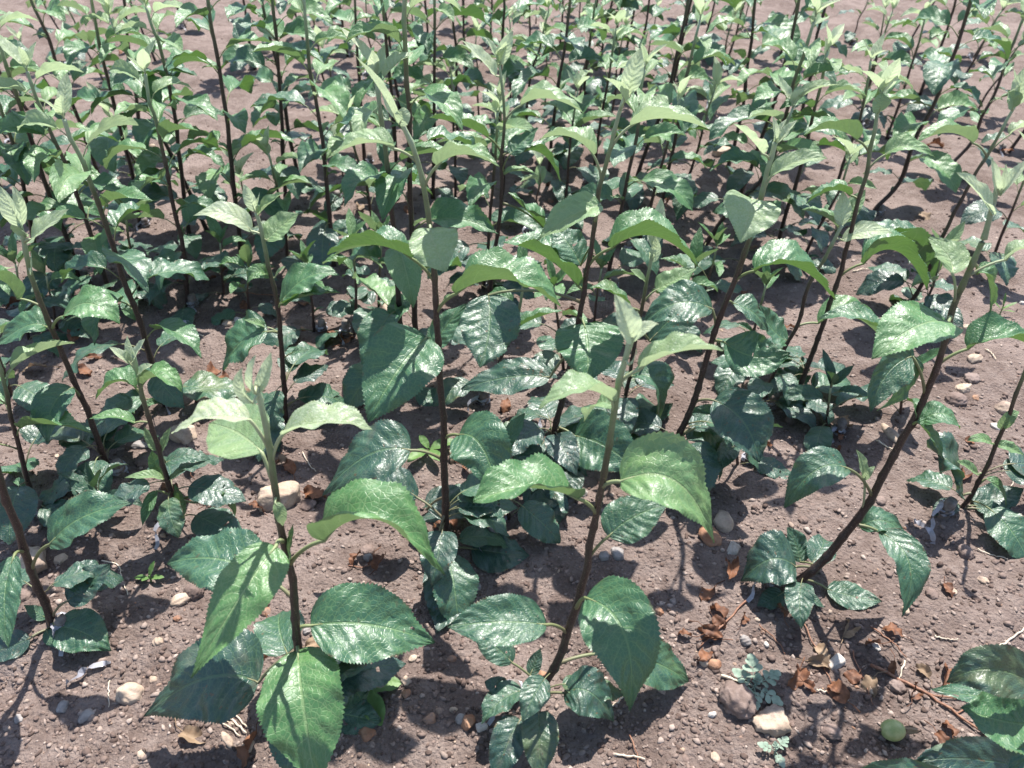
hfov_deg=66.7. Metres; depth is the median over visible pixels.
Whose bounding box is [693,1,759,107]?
apple seedling
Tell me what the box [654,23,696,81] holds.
apple seedling
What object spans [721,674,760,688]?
straw
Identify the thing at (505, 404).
dead leaf
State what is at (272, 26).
apple seedling
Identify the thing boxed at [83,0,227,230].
apple seedling
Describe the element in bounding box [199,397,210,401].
stone
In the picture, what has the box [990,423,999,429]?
pebble
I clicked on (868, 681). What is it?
dead leaf
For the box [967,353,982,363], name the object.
stone
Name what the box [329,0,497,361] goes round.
apple seedling
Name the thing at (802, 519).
soil clod
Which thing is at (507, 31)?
apple seedling
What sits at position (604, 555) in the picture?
pebble
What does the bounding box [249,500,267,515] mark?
dead leaf
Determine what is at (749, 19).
apple seedling
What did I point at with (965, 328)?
stone
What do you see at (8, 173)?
apple seedling
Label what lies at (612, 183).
apple seedling
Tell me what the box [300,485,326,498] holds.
dead leaf
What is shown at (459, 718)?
pebble
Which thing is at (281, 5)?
apple seedling
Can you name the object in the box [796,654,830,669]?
dead leaf
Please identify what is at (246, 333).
apple seedling
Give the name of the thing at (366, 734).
stone
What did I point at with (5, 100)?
apple seedling
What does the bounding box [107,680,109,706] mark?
straw
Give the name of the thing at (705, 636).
dead leaf
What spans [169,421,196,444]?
stone
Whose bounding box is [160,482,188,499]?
dead leaf
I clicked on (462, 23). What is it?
apple seedling
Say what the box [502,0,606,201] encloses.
apple seedling
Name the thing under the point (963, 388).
stone
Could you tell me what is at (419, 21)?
apple seedling
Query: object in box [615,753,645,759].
straw
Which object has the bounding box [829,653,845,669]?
stone
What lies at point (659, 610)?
pebble
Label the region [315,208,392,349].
apple seedling
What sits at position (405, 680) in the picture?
pebble
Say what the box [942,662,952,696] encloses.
dead leaf
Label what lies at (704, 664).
pebble
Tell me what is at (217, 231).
apple seedling
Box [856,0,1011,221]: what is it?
apple seedling
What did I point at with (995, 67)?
apple seedling
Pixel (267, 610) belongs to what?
pebble
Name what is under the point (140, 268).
apple seedling
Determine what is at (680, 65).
apple seedling
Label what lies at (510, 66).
apple seedling
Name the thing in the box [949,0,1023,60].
apple seedling
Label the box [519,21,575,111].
apple seedling
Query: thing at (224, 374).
dead leaf
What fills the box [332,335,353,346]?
dead leaf
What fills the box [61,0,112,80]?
apple seedling
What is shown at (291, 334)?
apple seedling
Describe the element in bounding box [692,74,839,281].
apple seedling
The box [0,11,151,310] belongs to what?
apple seedling
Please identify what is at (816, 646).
dry stalk
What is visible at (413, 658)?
pebble
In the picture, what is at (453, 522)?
dead leaf
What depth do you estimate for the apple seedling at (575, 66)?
2.79 m
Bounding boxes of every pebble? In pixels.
[14,714,22,723]
[137,749,145,759]
[152,637,162,646]
[173,615,181,621]
[221,319,233,326]
[260,607,270,616]
[303,628,310,634]
[363,553,372,561]
[400,675,409,685]
[402,689,410,697]
[408,654,416,661]
[447,655,456,661]
[449,707,457,712]
[455,713,464,724]
[538,670,546,675]
[599,551,609,560]
[654,606,663,615]
[669,598,675,604]
[698,658,707,666]
[707,711,716,717]
[710,751,719,762]
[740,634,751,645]
[901,606,909,614]
[972,395,978,400]
[977,576,989,583]
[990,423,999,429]
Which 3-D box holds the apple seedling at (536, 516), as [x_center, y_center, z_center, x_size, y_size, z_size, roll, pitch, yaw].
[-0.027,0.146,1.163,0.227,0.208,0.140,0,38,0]
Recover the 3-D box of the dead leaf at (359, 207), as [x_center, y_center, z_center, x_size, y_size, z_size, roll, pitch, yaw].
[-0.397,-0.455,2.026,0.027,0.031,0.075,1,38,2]
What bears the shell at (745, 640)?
on the ground
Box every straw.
[101,560,127,594]
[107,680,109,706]
[222,723,240,735]
[230,718,246,732]
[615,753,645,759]
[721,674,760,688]
[899,660,905,677]
[934,635,957,639]
[977,548,1007,559]
[999,628,1023,644]
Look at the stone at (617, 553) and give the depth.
1.14 m
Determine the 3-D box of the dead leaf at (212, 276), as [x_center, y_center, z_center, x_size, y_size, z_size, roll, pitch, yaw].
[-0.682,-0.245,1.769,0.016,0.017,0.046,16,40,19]
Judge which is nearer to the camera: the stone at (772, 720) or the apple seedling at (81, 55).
the stone at (772, 720)
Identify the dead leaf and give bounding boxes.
[5,296,19,308]
[22,361,59,371]
[66,329,78,349]
[78,363,91,375]
[86,353,101,358]
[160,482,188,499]
[175,718,204,743]
[205,275,218,282]
[207,361,220,374]
[219,371,228,377]
[236,721,258,767]
[239,298,246,308]
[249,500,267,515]
[275,454,297,465]
[283,458,296,480]
[293,636,318,649]
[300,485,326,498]
[317,327,343,338]
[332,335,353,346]
[349,549,360,566]
[353,202,363,213]
[368,551,385,574]
[403,199,407,212]
[432,520,440,528]
[440,519,459,534]
[500,397,510,413]
[678,628,703,636]
[688,620,722,637]
[698,626,732,639]
[698,648,712,661]
[699,580,724,601]
[708,606,726,629]
[710,602,728,625]
[725,556,739,579]
[737,612,749,629]
[776,603,788,626]
[786,657,809,689]
[792,674,815,692]
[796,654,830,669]
[813,639,830,658]
[827,678,859,712]
[827,684,839,693]
[832,415,853,426]
[836,430,843,443]
[841,618,860,643]
[843,666,865,684]
[860,671,887,697]
[865,638,893,645]
[882,622,911,639]
[888,649,896,673]
[907,682,925,706]
[910,208,930,219]
[915,663,931,686]
[924,720,949,743]
[927,137,950,148]
[941,720,959,737]
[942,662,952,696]
[944,576,955,597]
[953,467,972,481]
[957,435,974,443]
[997,148,1013,151]
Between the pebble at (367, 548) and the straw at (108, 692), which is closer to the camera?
the straw at (108, 692)
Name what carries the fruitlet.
on the ground
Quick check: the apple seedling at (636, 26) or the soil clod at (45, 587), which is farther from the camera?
the apple seedling at (636, 26)
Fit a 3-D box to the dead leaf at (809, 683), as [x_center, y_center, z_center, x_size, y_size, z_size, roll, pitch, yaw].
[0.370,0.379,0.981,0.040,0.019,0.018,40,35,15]
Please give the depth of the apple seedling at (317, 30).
2.44 m
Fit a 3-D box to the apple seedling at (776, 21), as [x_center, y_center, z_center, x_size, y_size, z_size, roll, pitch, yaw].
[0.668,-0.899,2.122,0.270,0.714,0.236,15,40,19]
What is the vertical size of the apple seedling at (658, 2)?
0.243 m
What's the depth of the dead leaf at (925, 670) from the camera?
0.99 m
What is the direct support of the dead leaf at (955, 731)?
on the ground
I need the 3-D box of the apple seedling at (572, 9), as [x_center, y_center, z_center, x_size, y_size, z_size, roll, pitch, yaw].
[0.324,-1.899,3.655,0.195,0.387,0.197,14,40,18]
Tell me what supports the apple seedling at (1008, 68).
on the ground
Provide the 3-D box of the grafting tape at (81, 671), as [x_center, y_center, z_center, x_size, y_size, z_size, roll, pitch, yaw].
[-0.542,0.365,0.992,0.054,0.012,0.012,-23,43,-26]
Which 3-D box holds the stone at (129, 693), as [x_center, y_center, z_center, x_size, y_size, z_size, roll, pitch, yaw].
[-0.477,0.388,0.972,0.036,0.027,0.029,8,42,1]
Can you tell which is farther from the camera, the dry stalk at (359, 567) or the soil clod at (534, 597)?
the dry stalk at (359, 567)
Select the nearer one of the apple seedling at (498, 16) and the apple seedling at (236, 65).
the apple seedling at (498, 16)
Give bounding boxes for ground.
[0,0,1023,767]
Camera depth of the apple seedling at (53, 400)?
1.10 m
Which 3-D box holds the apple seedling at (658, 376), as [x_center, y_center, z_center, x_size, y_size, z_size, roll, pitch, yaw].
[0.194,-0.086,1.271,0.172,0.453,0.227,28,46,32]
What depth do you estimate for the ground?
1.35 m
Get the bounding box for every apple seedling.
[0,0,136,197]
[0,10,56,110]
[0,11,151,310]
[0,35,166,316]
[0,52,99,306]
[0,88,52,194]
[0,186,157,504]
[0,232,71,357]
[0,267,48,410]
[0,330,92,544]
[0,465,131,661]
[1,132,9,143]
[6,25,71,87]
[17,73,246,414]
[18,249,90,338]
[25,0,85,63]
[57,0,175,230]
[57,461,142,506]
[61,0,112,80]
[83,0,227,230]
[86,0,178,156]
[86,82,178,186]
[90,336,245,549]
[100,0,170,61]
[100,199,185,308]
[103,39,245,324]
[104,0,227,258]
[143,353,444,767]
[162,0,198,30]
[165,0,294,281]
[194,184,344,461]
[195,216,278,300]
[211,239,276,325]
[221,2,323,193]
[221,148,254,246]
[224,0,332,199]
[228,0,275,71]
[238,126,327,270]
[250,0,378,275]
[262,0,331,42]
[262,239,361,351]
[292,0,353,85]
[307,86,432,245]
[308,25,353,116]
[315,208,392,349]
[316,0,368,56]
[317,0,340,23]
[320,0,388,162]
[322,58,560,632]
[323,123,344,211]
[326,0,432,199]
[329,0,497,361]
[337,27,463,406]
[341,210,394,333]
[348,0,396,78]
[352,0,415,111]
[385,0,491,198]
[389,0,427,25]
[389,12,437,84]
[395,0,444,45]
[402,0,499,141]
[412,44,495,198]
[418,50,462,99]
[422,413,560,543]
[427,89,551,296]
[430,31,581,325]
[433,246,562,411]
[436,0,492,72]
[438,0,493,24]
[448,294,722,767]
[454,6,495,114]
[459,48,707,523]
[463,0,546,159]
[466,0,523,46]
[472,70,532,198]
[482,4,532,102]
[491,148,553,232]
[493,0,558,67]
[502,0,574,157]
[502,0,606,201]
[511,0,539,23]
[515,69,615,228]
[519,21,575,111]
[520,259,597,379]
[534,0,576,48]
[541,0,627,169]
[544,44,693,294]
[545,198,697,432]
[546,4,611,126]
[560,239,634,327]
[563,10,654,184]
[564,0,621,93]
[567,2,585,18]
[580,0,643,55]
[585,7,639,29]
[587,9,635,110]
[596,0,663,78]
[600,74,706,250]
[604,0,735,209]
[610,0,670,91]
[625,0,735,238]
[630,117,835,491]
[641,0,668,53]
[642,227,717,352]
[643,0,718,125]
[645,56,743,220]
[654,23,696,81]
[666,222,742,292]
[669,0,705,23]
[676,2,745,65]
[682,0,846,260]
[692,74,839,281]
[692,404,790,478]
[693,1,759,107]
[699,0,764,70]
[703,0,800,165]
[703,265,782,395]
[711,190,892,427]
[713,0,836,198]
[727,1,761,29]
[730,24,866,246]
[740,158,1023,628]
[750,0,827,60]
[769,58,934,423]
[773,0,873,135]
[774,134,876,273]
[779,349,867,450]
[793,33,912,227]
[818,0,916,128]
[833,348,938,414]
[836,0,876,45]
[844,0,901,92]
[851,0,961,139]
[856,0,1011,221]
[856,68,1023,327]
[861,644,1023,767]
[886,221,971,311]
[892,0,949,52]
[901,0,989,95]
[906,0,1020,112]
[906,369,1023,558]
[910,0,1023,180]
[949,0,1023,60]
[955,22,1023,111]
[958,129,1023,285]
[980,129,1023,156]
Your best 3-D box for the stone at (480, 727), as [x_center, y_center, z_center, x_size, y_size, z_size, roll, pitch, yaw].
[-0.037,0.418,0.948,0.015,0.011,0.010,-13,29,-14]
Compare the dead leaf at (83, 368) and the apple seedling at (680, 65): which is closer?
the dead leaf at (83, 368)
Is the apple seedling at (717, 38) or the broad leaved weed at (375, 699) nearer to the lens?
the broad leaved weed at (375, 699)
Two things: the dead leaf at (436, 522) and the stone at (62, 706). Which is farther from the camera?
the dead leaf at (436, 522)
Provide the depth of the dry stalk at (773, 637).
1.04 m
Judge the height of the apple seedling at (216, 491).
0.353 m
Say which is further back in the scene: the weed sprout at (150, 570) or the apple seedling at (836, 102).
the apple seedling at (836, 102)
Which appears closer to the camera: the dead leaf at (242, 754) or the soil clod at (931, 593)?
the dead leaf at (242, 754)
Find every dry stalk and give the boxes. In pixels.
[348,564,370,567]
[629,734,638,767]
[699,600,746,646]
[759,624,784,653]
[804,624,831,683]
[853,650,872,704]
[870,627,906,657]
[870,663,984,734]
[931,693,955,698]
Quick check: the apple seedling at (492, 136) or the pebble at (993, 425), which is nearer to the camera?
the pebble at (993, 425)
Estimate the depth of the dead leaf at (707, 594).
1.09 m
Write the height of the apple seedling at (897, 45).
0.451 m
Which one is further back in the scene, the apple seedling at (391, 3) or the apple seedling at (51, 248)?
the apple seedling at (391, 3)
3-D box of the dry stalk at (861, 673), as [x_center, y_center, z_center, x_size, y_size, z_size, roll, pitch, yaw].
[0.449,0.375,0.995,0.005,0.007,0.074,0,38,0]
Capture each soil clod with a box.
[20,587,33,602]
[43,584,55,593]
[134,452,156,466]
[183,583,204,600]
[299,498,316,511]
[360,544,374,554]
[516,532,527,540]
[522,592,540,606]
[718,680,757,719]
[785,417,794,424]
[795,444,805,452]
[798,516,807,523]
[820,723,842,739]
[876,496,885,505]
[886,678,906,693]
[925,587,938,599]
[944,392,967,405]
[957,544,974,559]
[963,372,980,383]
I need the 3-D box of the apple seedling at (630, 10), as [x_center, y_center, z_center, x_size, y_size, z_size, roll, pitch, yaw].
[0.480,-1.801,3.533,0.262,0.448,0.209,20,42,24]
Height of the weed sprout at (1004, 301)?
0.055 m
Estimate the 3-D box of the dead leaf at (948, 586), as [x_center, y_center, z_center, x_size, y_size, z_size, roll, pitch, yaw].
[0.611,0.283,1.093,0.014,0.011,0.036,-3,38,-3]
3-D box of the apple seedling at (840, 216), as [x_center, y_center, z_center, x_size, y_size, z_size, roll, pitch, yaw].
[0.506,-0.112,1.306,0.264,0.431,0.153,-7,38,-10]
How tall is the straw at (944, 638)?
0.007 m
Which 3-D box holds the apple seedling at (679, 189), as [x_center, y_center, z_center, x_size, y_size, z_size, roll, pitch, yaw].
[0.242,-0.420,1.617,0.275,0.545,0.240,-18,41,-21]
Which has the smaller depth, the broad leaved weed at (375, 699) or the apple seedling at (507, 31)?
the broad leaved weed at (375, 699)
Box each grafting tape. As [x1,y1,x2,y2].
[66,661,110,684]
[914,518,935,543]
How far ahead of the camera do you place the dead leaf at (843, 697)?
0.97 m
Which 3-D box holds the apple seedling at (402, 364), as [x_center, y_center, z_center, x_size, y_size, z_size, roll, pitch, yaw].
[-0.099,-0.012,0.933,0.231,0.721,0.230,31,47,34]
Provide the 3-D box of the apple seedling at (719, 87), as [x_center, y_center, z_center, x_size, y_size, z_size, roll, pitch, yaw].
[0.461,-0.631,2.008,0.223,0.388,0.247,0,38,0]
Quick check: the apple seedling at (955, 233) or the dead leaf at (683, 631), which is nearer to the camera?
the dead leaf at (683, 631)
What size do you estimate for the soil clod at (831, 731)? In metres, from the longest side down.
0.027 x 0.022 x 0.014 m
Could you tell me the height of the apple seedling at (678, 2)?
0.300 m
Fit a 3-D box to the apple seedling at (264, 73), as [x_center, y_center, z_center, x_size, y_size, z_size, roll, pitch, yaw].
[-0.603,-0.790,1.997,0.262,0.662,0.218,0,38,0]
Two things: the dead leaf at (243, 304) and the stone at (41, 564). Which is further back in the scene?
the dead leaf at (243, 304)
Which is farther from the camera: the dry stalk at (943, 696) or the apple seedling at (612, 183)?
the apple seedling at (612, 183)
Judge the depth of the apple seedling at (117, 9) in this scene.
3.08 m
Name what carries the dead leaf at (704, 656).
on the ground
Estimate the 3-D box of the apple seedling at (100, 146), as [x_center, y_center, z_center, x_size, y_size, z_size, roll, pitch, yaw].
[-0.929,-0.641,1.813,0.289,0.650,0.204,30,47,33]
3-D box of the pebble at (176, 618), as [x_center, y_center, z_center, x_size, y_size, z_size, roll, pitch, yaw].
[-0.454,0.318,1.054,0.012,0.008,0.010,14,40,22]
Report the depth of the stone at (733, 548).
1.14 m
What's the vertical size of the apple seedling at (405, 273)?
0.660 m
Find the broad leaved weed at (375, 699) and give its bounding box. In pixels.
[364,676,401,725]
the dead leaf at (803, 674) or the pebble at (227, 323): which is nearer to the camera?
the dead leaf at (803, 674)
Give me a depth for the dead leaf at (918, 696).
0.97 m
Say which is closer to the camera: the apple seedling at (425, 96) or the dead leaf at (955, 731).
the dead leaf at (955, 731)
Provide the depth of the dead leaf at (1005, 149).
2.43 m
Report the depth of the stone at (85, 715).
0.95 m
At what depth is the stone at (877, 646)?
1.02 m
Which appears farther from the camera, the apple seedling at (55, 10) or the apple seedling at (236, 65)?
the apple seedling at (236, 65)
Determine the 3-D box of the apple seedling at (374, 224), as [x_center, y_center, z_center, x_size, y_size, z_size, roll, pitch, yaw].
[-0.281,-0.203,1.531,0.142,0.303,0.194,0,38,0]
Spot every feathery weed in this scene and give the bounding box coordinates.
[732,653,782,709]
[757,736,788,767]
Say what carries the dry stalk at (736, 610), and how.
on the ground
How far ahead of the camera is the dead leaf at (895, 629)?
1.04 m
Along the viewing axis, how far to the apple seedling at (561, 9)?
3.33 m
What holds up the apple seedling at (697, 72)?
on the ground
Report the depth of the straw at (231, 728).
0.93 m
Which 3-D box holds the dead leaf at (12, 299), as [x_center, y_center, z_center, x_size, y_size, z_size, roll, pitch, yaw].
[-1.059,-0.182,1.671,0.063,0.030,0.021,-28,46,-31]
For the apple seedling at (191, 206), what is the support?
on the ground
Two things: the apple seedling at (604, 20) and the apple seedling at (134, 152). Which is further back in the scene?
the apple seedling at (604, 20)
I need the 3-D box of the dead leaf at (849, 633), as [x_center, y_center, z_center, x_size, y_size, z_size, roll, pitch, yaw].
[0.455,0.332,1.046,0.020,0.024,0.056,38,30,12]
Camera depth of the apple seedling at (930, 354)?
1.32 m
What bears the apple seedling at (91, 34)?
on the ground
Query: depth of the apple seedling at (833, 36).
1.71 m
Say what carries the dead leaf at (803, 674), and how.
on the ground
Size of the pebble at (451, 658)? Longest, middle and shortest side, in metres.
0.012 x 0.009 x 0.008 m
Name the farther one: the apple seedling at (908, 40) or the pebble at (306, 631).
the apple seedling at (908, 40)
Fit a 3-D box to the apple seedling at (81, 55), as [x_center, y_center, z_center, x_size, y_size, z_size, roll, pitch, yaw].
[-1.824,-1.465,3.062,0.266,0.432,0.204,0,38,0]
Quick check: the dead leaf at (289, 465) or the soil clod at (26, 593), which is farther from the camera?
the dead leaf at (289, 465)
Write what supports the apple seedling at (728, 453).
on the ground
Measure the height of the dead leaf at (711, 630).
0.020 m
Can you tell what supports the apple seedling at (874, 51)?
on the ground
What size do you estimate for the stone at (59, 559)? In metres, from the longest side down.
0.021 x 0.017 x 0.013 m
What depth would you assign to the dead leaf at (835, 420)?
1.36 m
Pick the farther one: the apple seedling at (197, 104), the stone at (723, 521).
the apple seedling at (197, 104)
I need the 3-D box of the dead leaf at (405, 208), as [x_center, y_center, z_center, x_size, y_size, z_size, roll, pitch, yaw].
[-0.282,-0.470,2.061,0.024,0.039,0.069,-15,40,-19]
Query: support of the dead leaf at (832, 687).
on the ground
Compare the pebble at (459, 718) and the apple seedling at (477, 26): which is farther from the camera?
the apple seedling at (477, 26)
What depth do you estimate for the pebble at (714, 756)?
0.92 m
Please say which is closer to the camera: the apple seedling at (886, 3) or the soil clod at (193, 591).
the soil clod at (193, 591)
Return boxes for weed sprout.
[134,561,163,581]
[407,435,452,461]
[995,293,1016,314]
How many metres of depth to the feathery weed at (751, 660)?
0.98 m
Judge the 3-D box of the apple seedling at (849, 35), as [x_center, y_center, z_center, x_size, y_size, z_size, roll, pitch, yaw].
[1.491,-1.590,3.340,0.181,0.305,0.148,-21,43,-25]
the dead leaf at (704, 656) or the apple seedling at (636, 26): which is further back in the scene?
the apple seedling at (636, 26)
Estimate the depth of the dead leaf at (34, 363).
1.50 m
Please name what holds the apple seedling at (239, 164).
on the ground
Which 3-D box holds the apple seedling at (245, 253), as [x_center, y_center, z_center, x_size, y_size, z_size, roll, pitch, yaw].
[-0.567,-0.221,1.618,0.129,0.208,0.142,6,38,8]
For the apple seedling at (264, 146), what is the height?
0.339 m
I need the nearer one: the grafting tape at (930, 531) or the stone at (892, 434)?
the grafting tape at (930, 531)
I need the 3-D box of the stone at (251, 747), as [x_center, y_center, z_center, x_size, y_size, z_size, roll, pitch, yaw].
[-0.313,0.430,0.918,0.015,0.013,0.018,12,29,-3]
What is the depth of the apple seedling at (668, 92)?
1.77 m
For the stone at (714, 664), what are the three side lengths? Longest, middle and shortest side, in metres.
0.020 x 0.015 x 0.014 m
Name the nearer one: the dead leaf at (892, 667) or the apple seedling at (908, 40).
the dead leaf at (892, 667)
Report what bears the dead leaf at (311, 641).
on the ground
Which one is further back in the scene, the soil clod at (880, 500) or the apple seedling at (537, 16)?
the apple seedling at (537, 16)
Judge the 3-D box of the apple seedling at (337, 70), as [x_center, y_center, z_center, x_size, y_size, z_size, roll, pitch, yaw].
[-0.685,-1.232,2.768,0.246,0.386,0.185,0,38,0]
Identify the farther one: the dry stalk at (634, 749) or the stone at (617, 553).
the stone at (617, 553)
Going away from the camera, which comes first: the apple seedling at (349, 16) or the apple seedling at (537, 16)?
the apple seedling at (349, 16)
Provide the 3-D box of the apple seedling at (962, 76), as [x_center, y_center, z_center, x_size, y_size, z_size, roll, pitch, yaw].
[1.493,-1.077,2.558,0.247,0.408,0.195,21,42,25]
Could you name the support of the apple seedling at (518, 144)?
on the ground
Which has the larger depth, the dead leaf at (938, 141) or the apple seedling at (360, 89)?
the dead leaf at (938, 141)
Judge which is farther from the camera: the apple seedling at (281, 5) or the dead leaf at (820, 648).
the apple seedling at (281, 5)
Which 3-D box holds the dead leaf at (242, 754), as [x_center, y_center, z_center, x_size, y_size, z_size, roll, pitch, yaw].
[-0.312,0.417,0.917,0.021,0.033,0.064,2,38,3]
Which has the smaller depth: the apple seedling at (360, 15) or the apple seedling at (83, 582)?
the apple seedling at (83, 582)
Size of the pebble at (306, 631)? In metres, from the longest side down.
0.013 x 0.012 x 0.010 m
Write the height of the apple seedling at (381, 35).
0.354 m
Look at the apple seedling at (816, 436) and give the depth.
1.33 m
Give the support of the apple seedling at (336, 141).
on the ground
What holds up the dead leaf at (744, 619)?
on the ground
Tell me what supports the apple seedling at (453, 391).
on the ground
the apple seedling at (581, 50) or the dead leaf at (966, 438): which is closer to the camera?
the dead leaf at (966, 438)
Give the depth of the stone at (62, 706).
0.96 m
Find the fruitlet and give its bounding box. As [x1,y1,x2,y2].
[878,719,918,741]
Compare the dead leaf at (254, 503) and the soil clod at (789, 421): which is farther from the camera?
the soil clod at (789, 421)
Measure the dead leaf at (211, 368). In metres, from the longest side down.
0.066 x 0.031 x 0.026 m
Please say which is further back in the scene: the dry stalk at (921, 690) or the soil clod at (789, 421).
the soil clod at (789, 421)
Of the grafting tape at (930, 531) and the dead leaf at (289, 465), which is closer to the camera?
the grafting tape at (930, 531)
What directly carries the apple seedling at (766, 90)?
on the ground
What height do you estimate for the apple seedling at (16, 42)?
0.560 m
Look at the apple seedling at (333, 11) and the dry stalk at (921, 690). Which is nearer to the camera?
the dry stalk at (921, 690)
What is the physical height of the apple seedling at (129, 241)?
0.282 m
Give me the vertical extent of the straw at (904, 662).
0.007 m
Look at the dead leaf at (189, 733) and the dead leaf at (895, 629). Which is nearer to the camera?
the dead leaf at (189, 733)
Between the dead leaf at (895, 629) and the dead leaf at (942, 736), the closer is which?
the dead leaf at (942, 736)
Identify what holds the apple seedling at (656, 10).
on the ground
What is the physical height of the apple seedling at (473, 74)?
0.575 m
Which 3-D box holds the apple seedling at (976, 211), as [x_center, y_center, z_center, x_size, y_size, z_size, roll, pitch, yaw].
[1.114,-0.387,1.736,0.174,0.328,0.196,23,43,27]
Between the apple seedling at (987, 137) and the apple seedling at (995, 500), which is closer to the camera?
the apple seedling at (995, 500)
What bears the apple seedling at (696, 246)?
on the ground
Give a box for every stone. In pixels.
[16,546,47,573]
[53,553,67,564]
[56,700,68,712]
[77,708,94,723]
[115,682,144,705]
[131,440,148,449]
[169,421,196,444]
[170,593,189,606]
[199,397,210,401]
[221,731,232,748]
[242,740,254,752]
[257,480,300,511]
[358,727,376,741]
[423,712,435,724]
[461,714,475,731]
[476,722,487,732]
[610,546,623,560]
[698,526,721,546]
[708,659,721,669]
[711,146,729,156]
[713,510,733,532]
[727,541,740,554]
[751,704,791,737]
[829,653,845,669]
[871,643,880,650]
[881,423,898,442]
[955,383,971,393]
[958,324,968,333]
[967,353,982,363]
[994,401,1013,413]
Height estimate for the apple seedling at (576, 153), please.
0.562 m
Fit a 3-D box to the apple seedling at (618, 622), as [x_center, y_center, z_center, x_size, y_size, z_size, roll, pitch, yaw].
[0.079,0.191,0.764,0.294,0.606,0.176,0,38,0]
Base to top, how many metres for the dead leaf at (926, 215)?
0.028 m
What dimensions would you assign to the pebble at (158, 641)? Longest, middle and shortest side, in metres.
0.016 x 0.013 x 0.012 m
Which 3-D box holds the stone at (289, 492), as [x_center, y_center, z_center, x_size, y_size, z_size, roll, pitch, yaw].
[-0.366,0.181,1.222,0.064,0.048,0.049,-2,34,-3]
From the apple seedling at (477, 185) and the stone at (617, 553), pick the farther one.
the apple seedling at (477, 185)
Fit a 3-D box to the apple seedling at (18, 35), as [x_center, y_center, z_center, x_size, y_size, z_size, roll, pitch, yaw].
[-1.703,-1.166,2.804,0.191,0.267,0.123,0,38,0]
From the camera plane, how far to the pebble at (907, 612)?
1.06 m
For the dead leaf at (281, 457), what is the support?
on the ground
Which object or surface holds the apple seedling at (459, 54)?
on the ground
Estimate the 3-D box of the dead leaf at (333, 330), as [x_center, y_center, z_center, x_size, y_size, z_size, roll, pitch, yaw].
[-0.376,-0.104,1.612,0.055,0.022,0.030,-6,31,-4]
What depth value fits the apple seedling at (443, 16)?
3.60 m
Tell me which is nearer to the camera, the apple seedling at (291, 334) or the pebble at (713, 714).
the pebble at (713, 714)
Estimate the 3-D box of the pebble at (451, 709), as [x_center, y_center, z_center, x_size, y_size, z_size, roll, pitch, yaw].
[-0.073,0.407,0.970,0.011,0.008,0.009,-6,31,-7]
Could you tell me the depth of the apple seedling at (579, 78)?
1.93 m
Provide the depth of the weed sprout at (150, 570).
1.10 m
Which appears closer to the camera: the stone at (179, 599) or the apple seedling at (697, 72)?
the stone at (179, 599)
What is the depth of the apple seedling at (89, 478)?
1.14 m
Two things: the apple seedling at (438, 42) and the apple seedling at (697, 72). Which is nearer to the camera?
the apple seedling at (697, 72)
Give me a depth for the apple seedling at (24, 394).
1.41 m
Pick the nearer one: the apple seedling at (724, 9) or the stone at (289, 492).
the stone at (289, 492)
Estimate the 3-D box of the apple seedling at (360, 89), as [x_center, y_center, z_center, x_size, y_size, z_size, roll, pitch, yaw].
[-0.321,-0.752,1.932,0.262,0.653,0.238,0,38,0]
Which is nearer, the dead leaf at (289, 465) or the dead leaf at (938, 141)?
the dead leaf at (289, 465)
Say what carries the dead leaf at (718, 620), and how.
on the ground
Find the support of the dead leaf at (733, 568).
on the ground
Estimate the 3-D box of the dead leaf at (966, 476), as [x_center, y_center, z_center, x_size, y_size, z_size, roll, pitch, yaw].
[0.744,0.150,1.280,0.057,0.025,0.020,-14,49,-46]
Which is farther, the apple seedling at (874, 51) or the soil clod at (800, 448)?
the apple seedling at (874, 51)
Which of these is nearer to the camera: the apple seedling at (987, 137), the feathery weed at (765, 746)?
the feathery weed at (765, 746)
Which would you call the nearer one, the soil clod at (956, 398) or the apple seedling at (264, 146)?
the soil clod at (956, 398)
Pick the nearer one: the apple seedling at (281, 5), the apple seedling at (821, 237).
the apple seedling at (821, 237)
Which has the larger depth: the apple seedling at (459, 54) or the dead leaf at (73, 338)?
the apple seedling at (459, 54)
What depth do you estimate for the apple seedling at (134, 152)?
1.99 m
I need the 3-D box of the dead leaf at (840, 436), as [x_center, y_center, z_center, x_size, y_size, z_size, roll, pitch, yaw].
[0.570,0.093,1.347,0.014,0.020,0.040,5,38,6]
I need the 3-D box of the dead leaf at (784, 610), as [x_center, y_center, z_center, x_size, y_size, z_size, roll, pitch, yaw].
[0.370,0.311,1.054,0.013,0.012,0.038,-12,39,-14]
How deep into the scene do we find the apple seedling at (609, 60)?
2.07 m
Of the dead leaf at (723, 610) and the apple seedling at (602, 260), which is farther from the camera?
the apple seedling at (602, 260)
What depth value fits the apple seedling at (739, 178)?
1.95 m
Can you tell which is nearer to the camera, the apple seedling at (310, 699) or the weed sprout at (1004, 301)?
the apple seedling at (310, 699)
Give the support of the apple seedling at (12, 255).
on the ground
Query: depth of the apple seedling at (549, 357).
1.44 m
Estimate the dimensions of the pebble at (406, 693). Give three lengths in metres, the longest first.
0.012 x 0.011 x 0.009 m
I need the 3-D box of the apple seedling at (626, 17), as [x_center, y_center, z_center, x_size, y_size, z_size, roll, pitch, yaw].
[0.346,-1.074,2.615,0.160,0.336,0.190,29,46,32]
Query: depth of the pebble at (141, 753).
0.90 m

